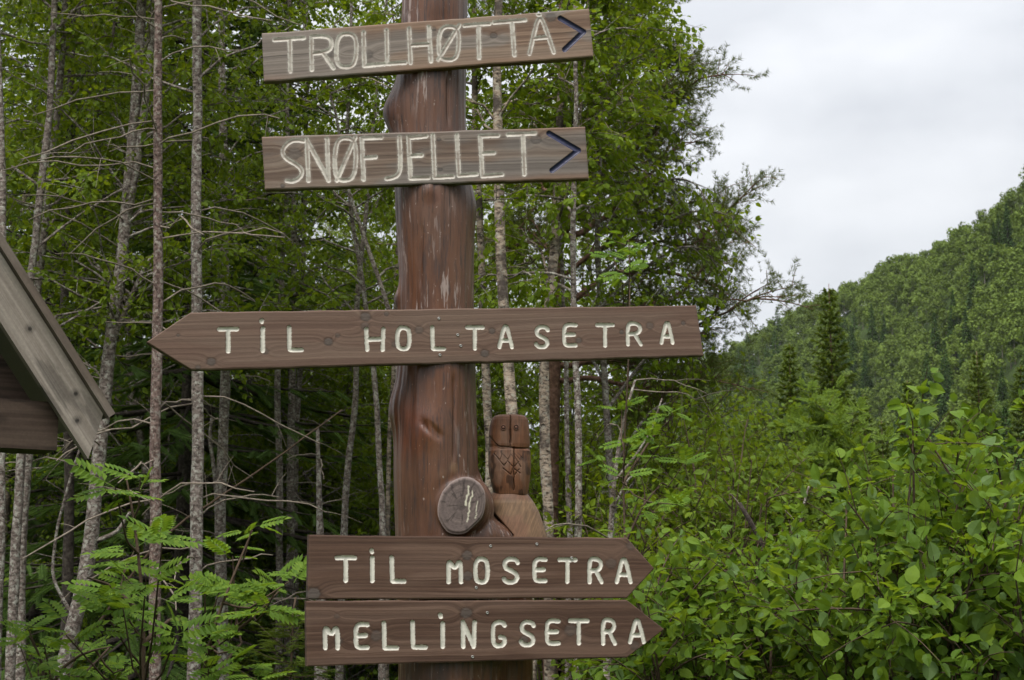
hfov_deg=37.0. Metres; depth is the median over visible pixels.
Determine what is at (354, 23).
birch tree
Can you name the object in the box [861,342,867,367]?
hillside spruce
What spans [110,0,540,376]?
birch tree
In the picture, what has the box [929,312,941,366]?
hillside spruce
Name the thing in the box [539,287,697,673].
birch sapling
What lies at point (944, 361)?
hillside spruce
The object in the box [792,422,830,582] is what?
young spruce
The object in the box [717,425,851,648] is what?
birch bush
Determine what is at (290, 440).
birch tree
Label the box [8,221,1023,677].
ground
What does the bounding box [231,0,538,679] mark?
birch tree
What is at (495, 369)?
birch sapling
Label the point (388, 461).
birch tree
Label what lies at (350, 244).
birch tree
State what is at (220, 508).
birch tree
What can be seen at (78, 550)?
tree
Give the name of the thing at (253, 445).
birch sapling
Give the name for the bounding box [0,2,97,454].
birch tree
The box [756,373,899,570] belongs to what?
rowan sapling
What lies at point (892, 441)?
hillside spruce
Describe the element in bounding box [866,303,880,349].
hillside spruce
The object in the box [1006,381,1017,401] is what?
hillside birch
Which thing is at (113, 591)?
rowan sapling
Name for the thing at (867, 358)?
hillside spruce
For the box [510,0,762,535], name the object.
birch tree
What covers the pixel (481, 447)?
birch tree
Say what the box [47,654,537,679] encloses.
grass
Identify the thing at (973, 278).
hillside spruce
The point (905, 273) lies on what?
distant woodland
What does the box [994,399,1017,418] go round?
hillside birch
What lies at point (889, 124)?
sky
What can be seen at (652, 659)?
willow bush
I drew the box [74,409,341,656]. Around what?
fallen branch
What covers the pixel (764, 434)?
young spruce
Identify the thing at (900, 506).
valley birch
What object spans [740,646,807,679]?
spruce sapling
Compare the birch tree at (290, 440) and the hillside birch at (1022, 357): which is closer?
the birch tree at (290, 440)
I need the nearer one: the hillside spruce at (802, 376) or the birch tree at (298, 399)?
the birch tree at (298, 399)
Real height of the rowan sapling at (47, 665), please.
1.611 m
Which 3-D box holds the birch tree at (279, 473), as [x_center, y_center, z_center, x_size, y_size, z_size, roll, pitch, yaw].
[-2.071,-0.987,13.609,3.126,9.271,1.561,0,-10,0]
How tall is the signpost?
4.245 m
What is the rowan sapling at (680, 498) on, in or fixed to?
on the ground at (1008, 373)
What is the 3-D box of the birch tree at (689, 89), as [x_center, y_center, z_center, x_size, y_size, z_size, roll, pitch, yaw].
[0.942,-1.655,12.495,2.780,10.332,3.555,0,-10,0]
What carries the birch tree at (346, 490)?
on the ground at (1008, 373)
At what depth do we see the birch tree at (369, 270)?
15.59 m
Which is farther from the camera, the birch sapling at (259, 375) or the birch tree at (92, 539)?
the birch sapling at (259, 375)
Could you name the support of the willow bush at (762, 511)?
on the ground at (1008, 373)
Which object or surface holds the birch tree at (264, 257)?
on the ground at (1008, 373)
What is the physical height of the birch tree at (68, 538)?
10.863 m
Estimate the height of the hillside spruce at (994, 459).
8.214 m
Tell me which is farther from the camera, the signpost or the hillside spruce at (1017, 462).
the hillside spruce at (1017, 462)
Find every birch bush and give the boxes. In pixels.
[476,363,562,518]
[520,368,654,679]
[528,444,725,679]
[565,330,782,599]
[687,375,806,559]
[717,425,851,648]
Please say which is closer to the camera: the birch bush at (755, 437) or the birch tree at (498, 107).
the birch tree at (498, 107)
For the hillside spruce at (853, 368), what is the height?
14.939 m
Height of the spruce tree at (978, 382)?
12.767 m
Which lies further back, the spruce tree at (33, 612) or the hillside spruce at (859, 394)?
the hillside spruce at (859, 394)
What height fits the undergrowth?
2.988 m
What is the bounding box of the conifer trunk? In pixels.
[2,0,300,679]
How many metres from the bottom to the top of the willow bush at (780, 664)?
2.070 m
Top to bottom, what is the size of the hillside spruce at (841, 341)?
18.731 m
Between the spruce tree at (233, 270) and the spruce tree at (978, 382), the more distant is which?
the spruce tree at (978, 382)
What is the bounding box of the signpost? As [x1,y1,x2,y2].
[146,0,702,679]
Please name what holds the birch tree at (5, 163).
on the ground at (1008, 373)
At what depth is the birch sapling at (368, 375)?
15.31 m
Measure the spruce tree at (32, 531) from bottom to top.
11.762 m
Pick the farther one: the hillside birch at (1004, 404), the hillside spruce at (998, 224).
the hillside spruce at (998, 224)
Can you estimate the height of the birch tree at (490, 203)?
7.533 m
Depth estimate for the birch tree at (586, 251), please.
15.53 m
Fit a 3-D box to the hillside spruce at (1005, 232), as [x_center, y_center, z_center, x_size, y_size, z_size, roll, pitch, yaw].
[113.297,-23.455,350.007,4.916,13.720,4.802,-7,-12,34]
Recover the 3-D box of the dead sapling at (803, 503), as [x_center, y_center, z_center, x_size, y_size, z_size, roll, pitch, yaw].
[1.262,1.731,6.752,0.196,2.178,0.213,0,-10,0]
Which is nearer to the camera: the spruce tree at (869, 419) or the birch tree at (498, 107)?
the birch tree at (498, 107)
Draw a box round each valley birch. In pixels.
[819,523,853,581]
[849,488,890,529]
[877,486,920,508]
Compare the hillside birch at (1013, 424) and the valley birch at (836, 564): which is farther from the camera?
the hillside birch at (1013, 424)
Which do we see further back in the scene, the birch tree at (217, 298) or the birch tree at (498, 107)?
the birch tree at (217, 298)
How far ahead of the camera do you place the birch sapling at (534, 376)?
14.93 m
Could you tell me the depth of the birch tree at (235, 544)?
15.08 m
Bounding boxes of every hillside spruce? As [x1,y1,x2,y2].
[798,371,809,416]
[837,323,847,371]
[844,326,856,369]
[845,327,860,381]
[846,346,859,389]
[851,389,861,432]
[857,354,873,398]
[860,349,873,395]
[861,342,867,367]
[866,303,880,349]
[876,315,887,354]
[885,422,895,478]
[890,396,906,448]
[896,376,903,414]
[919,353,934,404]
[928,418,939,442]
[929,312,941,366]
[934,340,956,414]
[937,364,951,426]
[945,290,961,355]
[957,309,972,371]
[965,260,979,317]
[987,222,997,275]
[987,425,1005,474]
[988,214,1003,261]
[995,366,1011,417]
[1000,209,1012,246]
[1000,406,1016,468]
[1001,203,1016,250]
[1014,451,1023,471]
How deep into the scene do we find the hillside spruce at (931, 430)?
311.80 m
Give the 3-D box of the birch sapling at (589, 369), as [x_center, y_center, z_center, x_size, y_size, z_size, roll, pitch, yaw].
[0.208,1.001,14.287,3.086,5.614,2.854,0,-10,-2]
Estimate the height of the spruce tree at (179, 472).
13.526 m
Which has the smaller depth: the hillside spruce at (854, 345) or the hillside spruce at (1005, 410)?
the hillside spruce at (1005, 410)
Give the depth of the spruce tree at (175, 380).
19.26 m
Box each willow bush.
[569,513,775,679]
[628,491,879,679]
[635,384,844,633]
[727,367,1023,679]
[766,442,1023,679]
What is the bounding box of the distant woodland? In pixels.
[612,164,1023,489]
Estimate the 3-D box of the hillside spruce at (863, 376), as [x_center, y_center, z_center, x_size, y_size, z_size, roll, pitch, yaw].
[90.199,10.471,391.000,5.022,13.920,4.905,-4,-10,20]
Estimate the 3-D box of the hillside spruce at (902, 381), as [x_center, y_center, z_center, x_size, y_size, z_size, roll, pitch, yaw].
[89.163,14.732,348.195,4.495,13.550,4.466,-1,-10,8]
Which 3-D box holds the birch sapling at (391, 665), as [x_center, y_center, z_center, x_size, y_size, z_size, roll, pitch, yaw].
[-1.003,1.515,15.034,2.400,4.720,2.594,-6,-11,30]
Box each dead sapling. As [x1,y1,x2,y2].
[545,378,730,679]
[730,493,769,561]
[784,486,809,521]
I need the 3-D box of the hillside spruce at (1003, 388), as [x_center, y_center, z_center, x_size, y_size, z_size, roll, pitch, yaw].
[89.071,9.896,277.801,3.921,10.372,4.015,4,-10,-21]
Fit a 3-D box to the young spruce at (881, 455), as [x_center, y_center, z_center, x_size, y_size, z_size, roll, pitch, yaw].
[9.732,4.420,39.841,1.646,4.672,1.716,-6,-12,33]
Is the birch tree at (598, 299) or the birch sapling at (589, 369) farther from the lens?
the birch sapling at (589, 369)
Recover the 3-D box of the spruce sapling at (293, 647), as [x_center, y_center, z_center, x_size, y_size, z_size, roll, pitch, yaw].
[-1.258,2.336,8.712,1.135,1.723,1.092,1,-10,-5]
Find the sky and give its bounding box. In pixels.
[0,0,1023,460]
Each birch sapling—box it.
[129,367,377,679]
[163,244,390,636]
[185,120,395,679]
[203,369,377,679]
[215,372,354,655]
[216,366,395,678]
[237,366,482,672]
[266,249,398,679]
[299,270,484,679]
[359,189,658,679]
[381,251,539,503]
[389,239,601,674]
[530,280,668,535]
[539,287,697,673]
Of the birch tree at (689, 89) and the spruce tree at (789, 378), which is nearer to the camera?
the birch tree at (689, 89)
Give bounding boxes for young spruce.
[753,411,773,455]
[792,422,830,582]
[829,434,877,613]
[864,420,903,574]
[941,410,961,463]
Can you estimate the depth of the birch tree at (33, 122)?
10.16 m
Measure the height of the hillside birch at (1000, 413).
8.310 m
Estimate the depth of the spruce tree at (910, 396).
88.44 m
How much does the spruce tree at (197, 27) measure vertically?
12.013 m
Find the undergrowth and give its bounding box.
[2,612,589,679]
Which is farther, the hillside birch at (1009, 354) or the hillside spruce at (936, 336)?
the hillside spruce at (936, 336)
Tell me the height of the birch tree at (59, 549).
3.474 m
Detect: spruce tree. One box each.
[0,0,249,679]
[1,0,394,679]
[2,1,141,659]
[2,2,309,679]
[34,1,266,643]
[136,0,353,658]
[770,344,837,563]
[805,284,874,568]
[852,396,881,486]
[887,381,926,488]
[959,351,1006,473]
[997,366,1023,475]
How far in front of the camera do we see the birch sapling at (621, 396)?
16.96 m
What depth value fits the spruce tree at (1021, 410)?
80.48 m
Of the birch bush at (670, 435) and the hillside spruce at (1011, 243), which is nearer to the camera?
the birch bush at (670, 435)
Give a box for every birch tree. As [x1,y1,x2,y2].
[0,0,138,679]
[0,0,162,552]
[0,0,283,679]
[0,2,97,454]
[1,0,248,679]
[2,0,163,556]
[2,0,275,645]
[2,0,357,679]
[3,0,275,676]
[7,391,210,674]
[27,449,136,651]
[36,215,304,678]
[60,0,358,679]
[100,0,393,679]
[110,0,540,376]
[133,6,363,628]
[144,0,368,679]
[148,144,264,612]
[175,119,284,518]
[181,0,394,679]
[228,0,398,679]
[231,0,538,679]
[231,121,361,384]
[235,0,518,679]
[239,104,395,677]
[300,203,385,406]
[304,0,510,525]
[309,294,562,679]
[310,0,490,679]
[322,208,393,487]
[340,0,660,679]
[363,0,673,493]
[466,0,706,679]
[468,0,830,679]
[472,0,702,679]
[473,102,598,502]
[475,67,606,452]
[478,0,720,679]
[492,20,714,519]
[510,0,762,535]
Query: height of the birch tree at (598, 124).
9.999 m
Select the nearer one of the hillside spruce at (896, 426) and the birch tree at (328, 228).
the birch tree at (328, 228)
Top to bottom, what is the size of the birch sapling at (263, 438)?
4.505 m
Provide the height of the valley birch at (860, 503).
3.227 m
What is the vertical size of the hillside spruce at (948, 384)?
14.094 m
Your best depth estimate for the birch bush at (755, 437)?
18.64 m
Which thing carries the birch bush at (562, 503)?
on the ground at (1008, 373)
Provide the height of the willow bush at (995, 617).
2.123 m
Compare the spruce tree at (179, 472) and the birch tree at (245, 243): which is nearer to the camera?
the spruce tree at (179, 472)
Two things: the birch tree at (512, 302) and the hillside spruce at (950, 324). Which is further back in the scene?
the hillside spruce at (950, 324)
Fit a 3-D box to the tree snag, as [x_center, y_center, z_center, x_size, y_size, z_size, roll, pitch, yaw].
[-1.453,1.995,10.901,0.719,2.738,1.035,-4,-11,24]
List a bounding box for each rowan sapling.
[0,615,156,679]
[29,457,226,679]
[158,516,306,679]
[577,230,709,539]
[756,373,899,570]
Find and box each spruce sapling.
[234,597,343,679]
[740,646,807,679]
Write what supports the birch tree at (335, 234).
on the ground at (1008, 373)
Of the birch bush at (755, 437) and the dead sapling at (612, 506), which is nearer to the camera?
the dead sapling at (612, 506)
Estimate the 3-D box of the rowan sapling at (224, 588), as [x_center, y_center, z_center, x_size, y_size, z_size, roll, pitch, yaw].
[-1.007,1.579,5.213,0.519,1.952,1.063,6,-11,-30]
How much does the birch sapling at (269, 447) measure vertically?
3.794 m
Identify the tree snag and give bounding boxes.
[246,428,358,679]
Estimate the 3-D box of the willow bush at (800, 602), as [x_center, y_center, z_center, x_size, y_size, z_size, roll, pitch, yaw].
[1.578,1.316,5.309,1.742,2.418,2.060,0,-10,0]
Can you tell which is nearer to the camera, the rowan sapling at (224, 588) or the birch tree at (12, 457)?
the rowan sapling at (224, 588)
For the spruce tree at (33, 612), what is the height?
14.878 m
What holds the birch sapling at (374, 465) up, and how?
on the ground at (1008, 373)
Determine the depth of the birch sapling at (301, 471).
14.25 m
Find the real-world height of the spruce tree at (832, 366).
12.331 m
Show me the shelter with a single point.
(50, 390)
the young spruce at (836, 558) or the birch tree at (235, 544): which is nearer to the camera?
the birch tree at (235, 544)
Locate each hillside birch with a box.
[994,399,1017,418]
[994,406,1004,423]
[1002,412,1021,434]
[1006,345,1023,358]
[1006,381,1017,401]
[1012,345,1023,380]
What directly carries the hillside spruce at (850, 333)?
on the ground at (1008, 373)
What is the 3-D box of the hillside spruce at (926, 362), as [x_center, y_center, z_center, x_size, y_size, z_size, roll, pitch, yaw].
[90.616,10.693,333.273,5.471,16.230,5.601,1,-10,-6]
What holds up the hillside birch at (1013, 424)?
on the ground at (1008, 373)
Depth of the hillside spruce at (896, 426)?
333.62 m
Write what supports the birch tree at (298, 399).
on the ground at (1008, 373)
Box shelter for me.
[0,232,114,459]
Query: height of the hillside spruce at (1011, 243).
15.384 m
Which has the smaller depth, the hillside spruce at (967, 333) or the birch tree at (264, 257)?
the birch tree at (264, 257)
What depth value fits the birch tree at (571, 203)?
9.41 m
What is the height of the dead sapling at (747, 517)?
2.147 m
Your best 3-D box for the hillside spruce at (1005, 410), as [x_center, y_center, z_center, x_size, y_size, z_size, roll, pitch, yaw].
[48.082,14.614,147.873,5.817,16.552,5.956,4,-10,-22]
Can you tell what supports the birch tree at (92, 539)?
on the ground at (1008, 373)
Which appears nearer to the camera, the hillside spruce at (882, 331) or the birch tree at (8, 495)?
the birch tree at (8, 495)
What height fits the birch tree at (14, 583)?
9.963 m
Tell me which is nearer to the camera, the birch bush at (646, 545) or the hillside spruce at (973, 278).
the birch bush at (646, 545)
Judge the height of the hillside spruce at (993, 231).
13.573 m
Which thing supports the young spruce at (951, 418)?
on the ground at (1008, 373)
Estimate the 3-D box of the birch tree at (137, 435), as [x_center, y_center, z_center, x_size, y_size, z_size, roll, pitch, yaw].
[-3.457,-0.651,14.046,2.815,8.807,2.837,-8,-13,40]
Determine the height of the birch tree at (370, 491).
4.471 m
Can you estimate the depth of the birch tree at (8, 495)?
14.96 m
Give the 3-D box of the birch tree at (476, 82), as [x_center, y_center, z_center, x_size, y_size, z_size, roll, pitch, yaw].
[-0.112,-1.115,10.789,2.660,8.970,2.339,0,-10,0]
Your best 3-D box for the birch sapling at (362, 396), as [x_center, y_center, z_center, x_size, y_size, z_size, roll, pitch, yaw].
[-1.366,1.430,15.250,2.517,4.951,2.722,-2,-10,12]

